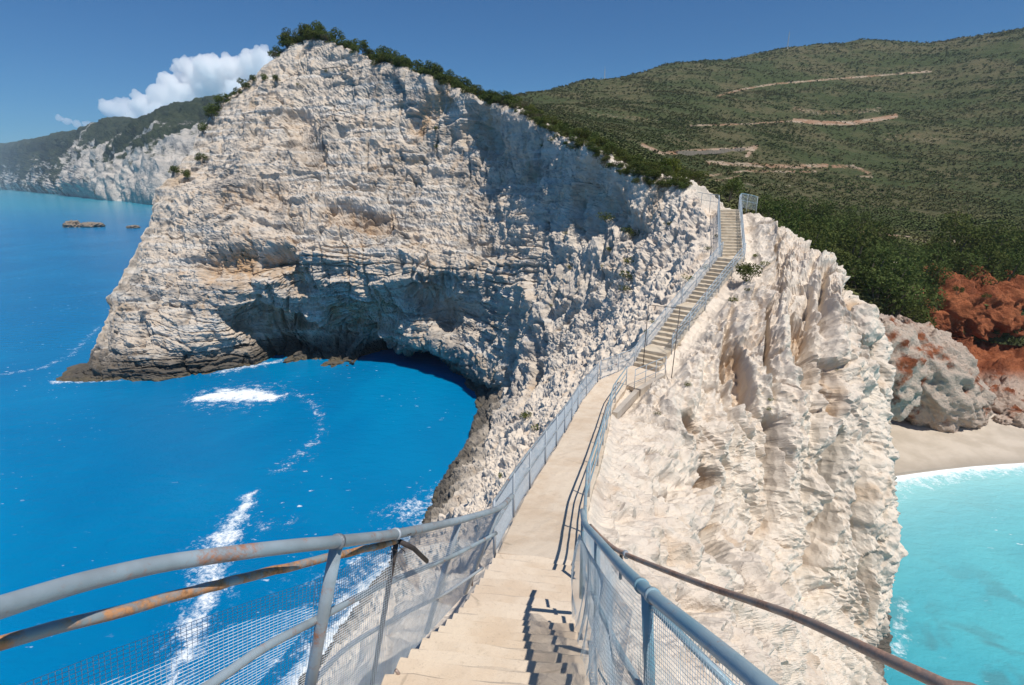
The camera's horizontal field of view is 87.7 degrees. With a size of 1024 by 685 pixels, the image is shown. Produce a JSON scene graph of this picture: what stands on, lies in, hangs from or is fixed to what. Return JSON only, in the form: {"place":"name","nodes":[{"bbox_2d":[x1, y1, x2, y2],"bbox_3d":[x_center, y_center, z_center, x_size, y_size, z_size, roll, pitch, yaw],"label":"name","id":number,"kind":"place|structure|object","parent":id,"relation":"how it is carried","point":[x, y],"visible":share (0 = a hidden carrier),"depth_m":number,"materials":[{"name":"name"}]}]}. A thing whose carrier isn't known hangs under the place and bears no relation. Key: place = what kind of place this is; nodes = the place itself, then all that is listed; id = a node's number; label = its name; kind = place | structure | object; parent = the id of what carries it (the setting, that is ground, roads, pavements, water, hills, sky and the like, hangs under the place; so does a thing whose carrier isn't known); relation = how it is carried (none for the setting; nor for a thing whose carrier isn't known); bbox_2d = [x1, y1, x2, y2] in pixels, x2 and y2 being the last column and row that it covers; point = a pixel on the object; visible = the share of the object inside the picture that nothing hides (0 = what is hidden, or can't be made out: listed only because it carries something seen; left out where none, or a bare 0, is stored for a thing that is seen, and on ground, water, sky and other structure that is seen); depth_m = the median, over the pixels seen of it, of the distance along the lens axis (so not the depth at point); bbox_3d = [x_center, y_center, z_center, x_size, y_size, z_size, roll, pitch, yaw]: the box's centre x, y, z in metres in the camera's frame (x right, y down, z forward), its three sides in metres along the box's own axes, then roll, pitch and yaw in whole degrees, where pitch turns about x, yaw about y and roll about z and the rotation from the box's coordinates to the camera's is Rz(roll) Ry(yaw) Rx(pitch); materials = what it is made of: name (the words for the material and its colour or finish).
{"place":"outdoors","nodes":[
{"label":"outdoors","id":0,"kind":"place"},
{"bbox_2d":[0,92,235,204],"bbox_3d":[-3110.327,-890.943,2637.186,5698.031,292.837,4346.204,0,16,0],"label":"coast","id":1,"kind":"structure","parent":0,"point":[124,159],"depth_m":995.07},
{"bbox_2d":[56,38,908,684],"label":"headland","id":2,"kind":"structure","parent":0,"point":[334,216],"depth_m":48.80,"materials":[{"name":"stone"}]},
{"bbox_2d":[168,165,179,175],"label":"shrub","id":3,"kind":"object","parent":2,"relation":"on","point":[173,168],"visible":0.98,"depth_m":85.03,"materials":[{"name":"green plant"}]},
{"bbox_2d":[179,169,190,179],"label":"shrub","id":4,"kind":"object","parent":2,"relation":"on","point":[187,172],"visible":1,"depth_m":83.77,"materials":[{"name":"green plant"}]},
{"bbox_2d":[193,152,206,162],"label":"shrub","id":5,"kind":"object","parent":2,"relation":"on","point":[198,157],"visible":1,"depth_m":85.47,"materials":[{"name":"green plant"}]},
{"bbox_2d":[197,122,209,133],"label":"shrub","id":6,"kind":"object","parent":2,"relation":"on","point":[202,127],"visible":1,"depth_m":88.29,"materials":[{"name":"green plant"}]},
{"bbox_2d":[202,106,218,119],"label":"shrub","id":7,"kind":"object","parent":2,"relation":"on","point":[207,111],"visible":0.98,"depth_m":88.73,"materials":[{"name":"green plant"}]},
{"bbox_2d":[206,103,221,114],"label":"shrub","id":8,"kind":"object","parent":2,"relation":"on","point":[213,107],"visible":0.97,"depth_m":88.92,"materials":[{"name":"green plant"}]},
{"bbox_2d":[213,93,232,107],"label":"shrub","id":9,"kind":"object","parent":2,"relation":"on","point":[219,98],"visible":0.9,"depth_m":89.92,"materials":[{"name":"green plant"}]},
{"bbox_2d":[236,77,250,89],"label":"shrub","id":10,"kind":"object","parent":2,"relation":"on","point":[244,85],"visible":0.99,"depth_m":90.31,"materials":[{"name":"green plant"}]},
{"bbox_2d":[267,45,279,57],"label":"shrub","id":11,"kind":"object","parent":2,"relation":"on","point":[273,50],"visible":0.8,"depth_m":93.53,"materials":[{"name":"green plant"}]},
{"bbox_2d":[276,35,293,48],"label":"shrub","id":12,"kind":"object","parent":2,"relation":"on","point":[287,39],"visible":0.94,"depth_m":91.43,"materials":[{"name":"green plant"}]},
{"bbox_2d":[280,27,300,39],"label":"shrub","id":13,"kind":"object","parent":2,"relation":"on","point":[286,33],"visible":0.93,"depth_m":91.83,"materials":[{"name":"green plant"}]},
{"bbox_2d":[297,22,312,36],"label":"shrub","id":14,"kind":"object","parent":2,"relation":"on","point":[300,30],"visible":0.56,"depth_m":91.44,"materials":[{"name":"green plant"}]},
{"bbox_2d":[302,20,322,30],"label":"shrub","id":15,"kind":"object","parent":2,"relation":"on","point":[313,24],"visible":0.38,"depth_m":90.82,"materials":[{"name":"green plant"}]},
{"bbox_2d":[313,22,330,39],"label":"shrub","id":16,"kind":"object","parent":2,"relation":"on","point":[317,27],"visible":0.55,"depth_m":89.69,"materials":[{"name":"green plant"}]},
{"bbox_2d":[314,29,332,40],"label":"shrub","id":17,"kind":"object","parent":2,"relation":"on","point":[322,33],"visible":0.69,"depth_m":88.58,"materials":[{"name":"green plant"}]},
{"bbox_2d":[327,27,345,39],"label":"shrub","id":18,"kind":"object","parent":2,"relation":"on","point":[332,35],"visible":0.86,"depth_m":87.36,"materials":[{"name":"green plant"}]},
{"bbox_2d":[354,39,370,55],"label":"shrub","id":19,"kind":"object","parent":2,"relation":"on","point":[362,44],"visible":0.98,"depth_m":83.18,"materials":[{"name":"green plant"}]},
{"bbox_2d":[372,55,387,64],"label":"shrub","id":20,"kind":"object","parent":2,"relation":"on","point":[380,59],"visible":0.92,"depth_m":80.83,"materials":[{"name":"green plant"}]},
{"bbox_2d":[377,45,393,61],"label":"shrub","id":21,"kind":"object","parent":2,"relation":"on","point":[389,50],"visible":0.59,"depth_m":81.21,"materials":[{"name":"green plant"}]},
{"bbox_2d":[384,50,399,62],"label":"shrub","id":22,"kind":"object","parent":2,"relation":"on","point":[395,53],"visible":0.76,"depth_m":80.42,"materials":[{"name":"green plant"}]},
{"bbox_2d":[412,59,423,70],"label":"shrub","id":23,"kind":"object","parent":2,"relation":"on","point":[417,63],"visible":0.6,"depth_m":78.44,"materials":[{"name":"green plant"}]},
{"bbox_2d":[437,69,453,80],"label":"shrub","id":24,"kind":"object","parent":2,"relation":"on","point":[445,73],"visible":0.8,"depth_m":75.08,"materials":[{"name":"green plant"}]},
{"bbox_2d":[451,76,469,85],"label":"shrub","id":25,"kind":"object","parent":2,"relation":"on","point":[461,80],"visible":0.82,"depth_m":73.83,"materials":[{"name":"green plant"}]},
{"bbox_2d":[461,86,476,94],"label":"shrub","id":26,"kind":"object","parent":2,"relation":"on","point":[469,91],"visible":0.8,"depth_m":72.33,"materials":[{"name":"green plant"}]},
{"bbox_2d":[478,89,496,100],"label":"shrub","id":27,"kind":"object","parent":2,"relation":"on","point":[484,95],"visible":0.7,"depth_m":69.76,"materials":[{"name":"green plant"}]},
{"bbox_2d":[381,553,599,684],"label":"staircase","id":28,"kind":"structure","parent":2,"relation":"on","point":[512,621],"depth_m":5.13,"materials":[{"name":"concrete"}]},
{"bbox_2d":[0,493,513,684],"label":"wire fence","id":29,"kind":"object","parent":28,"relation":"on","point":[12,603],"visible":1,"depth_m":2.50,"materials":[{"name":"metal"}]},
{"bbox_2d":[571,508,778,684],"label":"wire fence","id":30,"kind":"object","parent":28,"relation":"attached to","point":[677,621],"visible":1,"depth_m":2.62,"materials":[{"name":"metal"}]},
{"bbox_2d":[503,95,521,105],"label":"shrub","id":31,"kind":"object","parent":2,"relation":"on","point":[509,101],"visible":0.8,"depth_m":67.59,"materials":[{"name":"green plant"}]},
{"bbox_2d":[556,122,567,132],"bbox_3d":[5.578,-24.206,60.541,1.558,1.474,1.729,-11,20,-32],"label":"shrub","id":32,"kind":"object","parent":2,"relation":"on","point":[561,127],"visible":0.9,"depth_m":60.15,"materials":[{"name":"green plant"}]},
{"bbox_2d":[498,381,626,566],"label":"walkway","id":33,"kind":"structure","parent":2,"relation":"on","point":[546,522],"depth_m":12.95,"materials":[{"name":"concrete"}]},
{"bbox_2d":[492,362,598,557],"bbox_3d":[1.841,2.423,18.266,0.524,5.158,18.927,4,17,14],"label":"wire fence","id":34,"kind":"object","parent":33,"relation":"on","point":[553,431],"visible":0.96,"depth_m":13.69,"materials":[{"name":"metal"}]},
{"bbox_2d":[583,366,627,517],"bbox_3d":[3.181,2.468,17.389,0.524,5.570,19.467,4,17,14],"label":"pipe railing","id":35,"kind":"object","parent":33,"relation":"on","point":[588,477],"visible":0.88,"depth_m":14.95,"materials":[{"name":"metal"}]},
{"bbox_2d":[596,212,615,221],"bbox_3d":[8.746,-11.576,49.284,2.008,0.946,1.431,12,22,25],"label":"plant tuft","id":36,"kind":"object","parent":2,"relation":"on","point":[606,217],"visible":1,"depth_m":49.16,"materials":[{"name":"green plant"}]},
{"bbox_2d":[599,366,665,418],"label":"landing platform","id":37,"kind":"structure","parent":2,"relation":"on","point":[642,386],"depth_m":27.52,"materials":[{"name":"concrete"}]},
{"bbox_2d":[599,329,647,379],"bbox_3d":[6.244,0.738,29.267,0.200,2.140,4.758,15,22,40],"label":"wire fence","id":38,"kind":"object","parent":37,"relation":"on","point":[637,352],"visible":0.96,"depth_m":29.14,"materials":[{"name":"metal"}]},
{"bbox_2d":[634,356,666,388],"bbox_3d":[7.142,1.670,27.475,2.964,1.372,0.040,-16,22,-42],"label":"pipe railing","id":39,"kind":"object","parent":37,"relation":"on","point":[649,369],"visible":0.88,"depth_m":27.26,"materials":[{"name":"metal"}]},
{"bbox_2d":[634,344,673,371],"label":"staircase","id":40,"kind":"structure","parent":2,"relation":"on","point":[653,353],"depth_m":29.81,"materials":[{"name":"concrete"}]},
{"bbox_2d":[647,288,682,345],"bbox_3d":[9.248,-1.466,32.142,0.055,3.193,4.260,14,22,40],"label":"wire fence","id":41,"kind":"object","parent":2,"relation":"on","point":[650,332],"visible":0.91,"depth_m":31.90,"materials":[{"name":"metal"}]},
{"bbox_2d":[643,305,696,377],"bbox_3d":[8.989,-0.418,30.344,1.891,3.828,4.596,10,19,32],"label":"gate frame","id":42,"kind":"object","parent":2,"relation":"on","point":[673,330],"visible":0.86,"depth_m":29.08,"materials":[{"name":"metal"}]},
{"bbox_2d":[661,158,686,171],"bbox_3d":[14.096,-15.133,46.879,2.260,2.271,2.362,-4,16,-3],"label":"shrub","id":43,"kind":"object","parent":2,"relation":"on","point":[674,163],"visible":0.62,"depth_m":46.52,"materials":[{"name":"green plant"}]},
{"bbox_2d":[651,302,704,349],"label":"staircase","id":44,"kind":"structure","parent":2,"relation":"on","point":[663,337],"depth_m":31.64,"materials":[{"name":"concrete"}]},
{"bbox_2d":[671,290,707,354],"bbox_3d":[10.387,-1.187,31.169,0.066,3.211,4.278,14,22,40],"label":"wire fence","id":45,"kind":"object","parent":44,"relation":"on","point":[690,319],"visible":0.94,"depth_m":31.02,"materials":[{"name":"metal"}]},
{"bbox_2d":[694,171,709,183],"bbox_3d":[16.573,-14.613,47.196,1.855,1.190,1.278,-7,18,-21],"label":"shrub","id":46,"kind":"object","parent":2,"relation":"on","point":[700,175],"visible":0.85,"depth_m":47.00,"materials":[{"name":"green plant"}]},
{"bbox_2d":[682,242,723,301],"bbox_3d":[12.510,-4.502,34.913,0.056,3.785,5.372,15,22,42],"label":"wire fence","id":47,"kind":"object","parent":2,"relation":"on","point":[696,279],"visible":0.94,"depth_m":34.87,"materials":[{"name":"metal"}]},
{"bbox_2d":[698,192,718,212],"bbox_3d":[15.466,-11.295,42.776,0.563,1.735,3.894,-6,17,-18],"label":"wire fence","id":48,"kind":"object","parent":2,"relation":"on","point":[710,201],"visible":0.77,"depth_m":42.21,"materials":[{"name":"metal"}]},
{"bbox_2d":[686,256,745,304],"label":"staircase","id":49,"kind":"structure","parent":2,"relation":"on","point":[720,264],"depth_m":34.44,"materials":[{"name":"concrete"}]},
{"bbox_2d":[704,243,746,310],"bbox_3d":[13.611,-4.214,33.899,0.066,3.809,5.389,15,22,42],"label":"wire fence","id":50,"kind":"object","parent":49,"relation":"on","point":[725,268],"visible":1,"depth_m":33.63,"materials":[{"name":"metal"}]},
{"bbox_2d":[718,196,720,255],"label":"wire fence","id":51,"kind":"object","parent":2,"relation":"on","point":[719,231],"visible":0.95,"depth_m":38.13,"materials":[{"name":"metal"}]},
{"bbox_2d":[716,176,744,200],"bbox_3d":[19.310,-13.584,47.041,2.404,2.171,2.027,4,17,14],"label":"shrub","id":52,"kind":"object","parent":2,"relation":"on","point":[734,184],"visible":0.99,"depth_m":46.80,"materials":[{"name":"green plant"}]},
{"bbox_2d":[719,209,742,256],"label":"staircase","id":53,"kind":"structure","parent":2,"relation":"on","point":[731,238],"depth_m":38.28,"materials":[{"name":"concrete"}]},
{"bbox_2d":[739,196,744,256],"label":"wire fence","id":54,"kind":"object","parent":53,"relation":"on","point":[742,225],"visible":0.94,"depth_m":38.32,"materials":[{"name":"metal"}]},
{"bbox_2d":[738,193,757,211],"bbox_3d":[18.431,-10.979,42.349,0.705,1.679,3.644,16,23,42],"label":"wire fence","id":55,"kind":"object","parent":2,"relation":"on","point":[747,201],"visible":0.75,"depth_m":43.01,"materials":[{"name":"metal"}]},
{"bbox_2d":[736,262,762,281],"bbox_3d":[14.755,-4.310,33.319,1.722,1.462,1.207,11,20,33],"label":"shrub","id":56,"kind":"object","parent":2,"relation":"on","point":[746,268],"visible":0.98,"depth_m":33.11,"materials":[{"name":"green plant"}]},
{"bbox_2d":[589,524,976,684],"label":"handrail","id":57,"kind":"object","parent":2,"relation":"on","point":[916,672],"visible":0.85,"depth_m":2.27,"materials":[{"name":"metal"}]},
{"bbox_2d":[778,224,809,240],"bbox_3d":[26.557,-9.740,51.896,4.672,3.444,4.162,-3,19,-28],"label":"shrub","id":58,"kind":"object","parent":2,"relation":"on","point":[798,233],"visible":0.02,"depth_m":50.83,"materials":[{"name":"green plant"}]},
{"bbox_2d":[0,190,1023,684],"bbox_3d":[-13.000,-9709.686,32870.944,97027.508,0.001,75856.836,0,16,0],"label":"sea","id":59,"kind":"structure","parent":0,"point":[108,472],"depth_m":47.73,"materials":[{"name":"liquid"}]},
{"bbox_2d":[62,220,80,227],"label":"sea rock","id":60,"kind":"object","parent":59,"relation":"in","point":[69,224],"visible":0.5,"depth_m":336.40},
{"bbox_2d":[77,222,105,227],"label":"sea rock","id":61,"kind":"object","parent":59,"relation":"in","point":[90,224],"visible":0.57,"depth_m":336.67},
{"bbox_2d":[0,0,1023,142],"label":"sky","id":62,"kind":"structure","parent":0,"point":[66,65],"materials":[{"name":"blue"}]},
{"bbox_2d":[515,28,1023,345],"bbox_3d":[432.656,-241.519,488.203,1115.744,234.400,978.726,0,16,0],"label":"hillside","id":63,"kind":"structure","parent":0,"point":[986,49],"depth_m":432.38,"materials":[{"name":"plant"}]},
{"bbox_2d":[676,148,745,155],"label":"terrace wall","id":64,"kind":"structure","parent":63,"relation":"on","point":[702,152],"depth_m":239.84,"materials":[{"name":"stone"}]},
{"bbox_2d":[510,27,1023,343],"bbox_3d":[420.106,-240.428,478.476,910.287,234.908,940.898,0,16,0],"label":"maquis scrub","id":65,"kind":"object","parent":63,"relation":"on","point":[916,219],"visible":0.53,"depth_m":310.61,"materials":[{"name":"green plant"}]},
{"bbox_2d":[753,193,786,216],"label":"evergreen tree","id":66,"kind":"object","parent":63,"relation":"on","point":[766,198],"visible":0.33,"depth_m":90.42,"materials":[{"name":"green plant"}]},
{"bbox_2d":[749,196,804,232],"bbox_3d":[27.443,-12.454,55.213,5.308,5.315,4.796,-11,20,-33],"label":"evergreen tree","id":67,"kind":"object","parent":63,"relation":"on","point":[787,221],"visible":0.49,"depth_m":54.41,"materials":[{"name":"green plant"}]},
{"bbox_2d":[776,197,809,216],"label":"evergreen tree","id":68,"kind":"object","parent":63,"relation":"on","point":[799,202],"visible":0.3,"depth_m":98.94,"materials":[{"name":"green plant"}]},
{"bbox_2d":[790,220,833,251],"bbox_3d":[31.282,-10.305,56.421,5.888,5.366,5.443,1,10,8],"label":"evergreen tree","id":69,"kind":"object","parent":63,"relation":"on","point":[818,245],"visible":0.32,"depth_m":55.39,"materials":[{"name":"green plant"}]},
{"bbox_2d":[801,197,839,220],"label":"evergreen tree","id":70,"kind":"object","parent":63,"relation":"on","point":[821,209],"visible":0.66,"depth_m":118.15,"materials":[{"name":"green plant"}]},
{"bbox_2d":[800,213,850,248],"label":"evergreen tree","id":71,"kind":"object","parent":63,"relation":"on","point":[815,220],"visible":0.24,"depth_m":77.70,"materials":[{"name":"green plant"}]},
{"bbox_2d":[804,227,857,269],"bbox_3d":[37.347,-10.757,63.263,6.991,6.505,5.334,13,27,26],"label":"evergreen tree","id":72,"kind":"object","parent":63,"relation":"on","point":[848,256],"visible":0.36,"depth_m":61.62,"materials":[{"name":"green plant"}]},
{"bbox_2d":[821,212,849,234],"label":"evergreen tree","id":73,"kind":"object","parent":63,"relation":"on","point":[840,216],"visible":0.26,"depth_m":111.27,"materials":[{"name":"green plant"}]},
{"bbox_2d":[824,217,863,254],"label":"evergreen tree","id":74,"kind":"object","parent":63,"relation":"on","point":[840,222],"visible":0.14,"depth_m":80.26,"materials":[{"name":"green plant"}]},
{"bbox_2d":[819,220,885,268],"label":"evergreen tree","id":75,"kind":"object","parent":63,"relation":"on","point":[861,242],"visible":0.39,"depth_m":66.36,"materials":[{"name":"green plant"}]},
{"bbox_2d":[841,205,871,229],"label":"evergreen tree","id":76,"kind":"object","parent":63,"relation":"on","point":[854,218],"visible":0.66,"depth_m":135.27,"materials":[{"name":"green plant"}]},
{"bbox_2d":[843,245,903,296],"bbox_3d":[41.407,-7.839,62.505,7.365,6.916,7.392,10,19,30],"label":"evergreen tree","id":77,"kind":"object","parent":63,"relation":"on","point":[852,272],"visible":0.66,"depth_m":61.05,"materials":[{"name":"green plant"}]},
{"bbox_2d":[849,237,897,270],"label":"evergreen tree","id":78,"kind":"object","parent":63,"relation":"on","point":[883,243],"visible":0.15,"depth_m":76.17,"materials":[{"name":"green plant"}]},
{"bbox_2d":[861,218,899,247],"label":"evergreen tree","id":79,"kind":"object","parent":63,"relation":"on","point":[892,236],"visible":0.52,"depth_m":106.89,"materials":[{"name":"green plant"}]},
{"bbox_2d":[850,256,926,309],"bbox_3d":[43.319,-6.635,61.708,7.267,6.526,7.948,6,17,18],"label":"evergreen tree","id":80,"kind":"object","parent":63,"relation":"on","point":[878,277],"visible":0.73,"depth_m":60.10,"materials":[{"name":"green plant"}]},
{"bbox_2d":[856,239,927,277],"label":"evergreen tree","id":81,"kind":"object","parent":63,"relation":"on","point":[908,256],"visible":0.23,"depth_m":68.36,"materials":[{"name":"green plant"}]},
{"bbox_2d":[867,274,922,317],"bbox_3d":[44.498,-5.014,62.270,5.416,6.559,5.238,2,17,8],"label":"evergreen tree","id":82,"kind":"object","parent":63,"relation":"on","point":[898,305],"visible":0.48,"depth_m":61.03,"materials":[{"name":"green plant"}]},
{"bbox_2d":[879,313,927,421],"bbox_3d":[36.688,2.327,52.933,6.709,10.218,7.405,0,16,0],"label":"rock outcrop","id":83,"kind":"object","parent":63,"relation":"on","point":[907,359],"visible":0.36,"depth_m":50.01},
{"bbox_2d":[870,258,947,306],"bbox_3d":[47.454,-6.846,64.548,6.672,6.277,8.544,-19,30,-40],"label":"evergreen tree","id":84,"kind":"object","parent":63,"relation":"on","point":[921,273],"visible":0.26,"depth_m":63.57,"materials":[{"name":"green plant"}]},
{"bbox_2d":[895,296,935,323],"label":"evergreen tree","id":85,"kind":"object","parent":63,"relation":"on","point":[918,317],"visible":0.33,"depth_m":61.78,"materials":[{"name":"green plant"}]},
{"bbox_2d":[908,290,946,319],"bbox_3d":[48.685,-4.570,65.152,6.763,5.342,5.350,4,17,13],"label":"evergreen tree","id":86,"kind":"object","parent":63,"relation":"on","point":[926,300],"visible":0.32,"depth_m":63.89,"materials":[{"name":"green plant"}]},
{"bbox_2d":[909,248,954,285],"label":"evergreen tree","id":87,"kind":"object","parent":63,"relation":"on","point":[934,275],"visible":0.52,"depth_m":68.60,"materials":[{"name":"green plant"}]},
{"bbox_2d":[910,245,960,265],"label":"evergreen tree","id":88,"kind":"object","parent":63,"relation":"on","point":[932,252],"visible":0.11,"depth_m":76.50,"materials":[{"name":"green plant"}]},
{"bbox_2d":[925,241,971,273],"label":"evergreen tree","id":89,"kind":"object","parent":63,"relation":"on","point":[946,249],"visible":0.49,"depth_m":75.22,"materials":[{"name":"green plant"}]},
{"bbox_2d":[921,223,988,258],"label":"evergreen tree","id":90,"kind":"object","parent":63,"relation":"on","point":[964,240],"visible":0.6,"depth_m":90.42,"materials":[{"name":"green plant"}]},
{"bbox_2d":[926,251,987,279],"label":"evergreen tree","id":91,"kind":"object","parent":63,"relation":"on","point":[973,267],"visible":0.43,"depth_m":73.49,"materials":[{"name":"green plant"}]},
{"bbox_2d":[939,211,1023,256],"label":"evergreen tree","id":92,"kind":"object","parent":63,"relation":"on","point":[962,216],"visible":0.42,"depth_m":93.15,"materials":[{"name":"green plant"}]},
{"bbox_2d":[953,243,1012,284],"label":"evergreen tree","id":93,"kind":"object","parent":63,"relation":"on","point":[993,263],"visible":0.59,"depth_m":74.42,"materials":[{"name":"green plant"}]},
{"bbox_2d":[958,225,1023,260],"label":"evergreen tree","id":94,"kind":"object","parent":63,"relation":"on","point":[1003,236],"visible":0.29,"depth_m":92.08,"materials":[{"name":"green plant"}]},
{"bbox_2d":[976,249,1023,280],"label":"evergreen tree","id":95,"kind":"object","parent":63,"relation":"on","point":[1014,266],"visible":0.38,"depth_m":75.20,"materials":[{"name":"green plant"}]},
{"bbox_2d":[1000,229,1023,253],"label":"evergreen tree","id":96,"kind":"object","parent":63,"relation":"on","point":[1019,231],"visible":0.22,"depth_m":99.49,"materials":[{"name":"green plant"}]},
{"bbox_2d":[1002,244,1023,275],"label":"evergreen tree","id":97,"kind":"object","parent":63,"relation":"on","point":[1022,252],"visible":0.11,"depth_m":80.72,"materials":[{"name":"green plant"}]},
{"bbox_2d":[879,262,1023,404],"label":"red cliff","id":98,"kind":"structure","parent":0,"point":[1001,370],"depth_m":71.80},
{"bbox_2d":[890,412,1023,475],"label":"beach","id":99,"kind":"structure","parent":0,"point":[921,449],"depth_m":53.80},
{"bbox_2d":[879,314,996,432],"bbox_3d":[45.170,3.409,58.923,14.361,12.979,10.498,0,16,0],"label":"rock outcrop","id":100,"kind":"object","parent":99,"relation":"on","point":[956,394],"visible":0.57,"depth_m":55.10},
{"bbox_2d":[991,414,1013,424],"bbox_3d":[53.465,8.569,58.063,1.932,1.277,1.634,0,16,0],"label":"beach boulder","id":101,"kind":"object","parent":99,"relation":"on","point":[1001,419],"visible":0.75,"depth_m":57.62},
{"bbox_2d":[992,397,1023,414],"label":"beach boulder","id":102,"kind":"object","parent":99,"relation":"on","point":[999,407],"visible":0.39,"depth_m":59.21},
{"bbox_2d":[1002,409,1023,428],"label":"beach boulder","id":103,"kind":"object","parent":99,"relation":"on","point":[1017,416],"visible":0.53,"depth_m":57.38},
{"bbox_2d":[1015,391,1023,399],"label":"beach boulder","id":104,"kind":"object","parent":99,"relation":"on","point":[1018,397],"visible":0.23,"depth_m":61.33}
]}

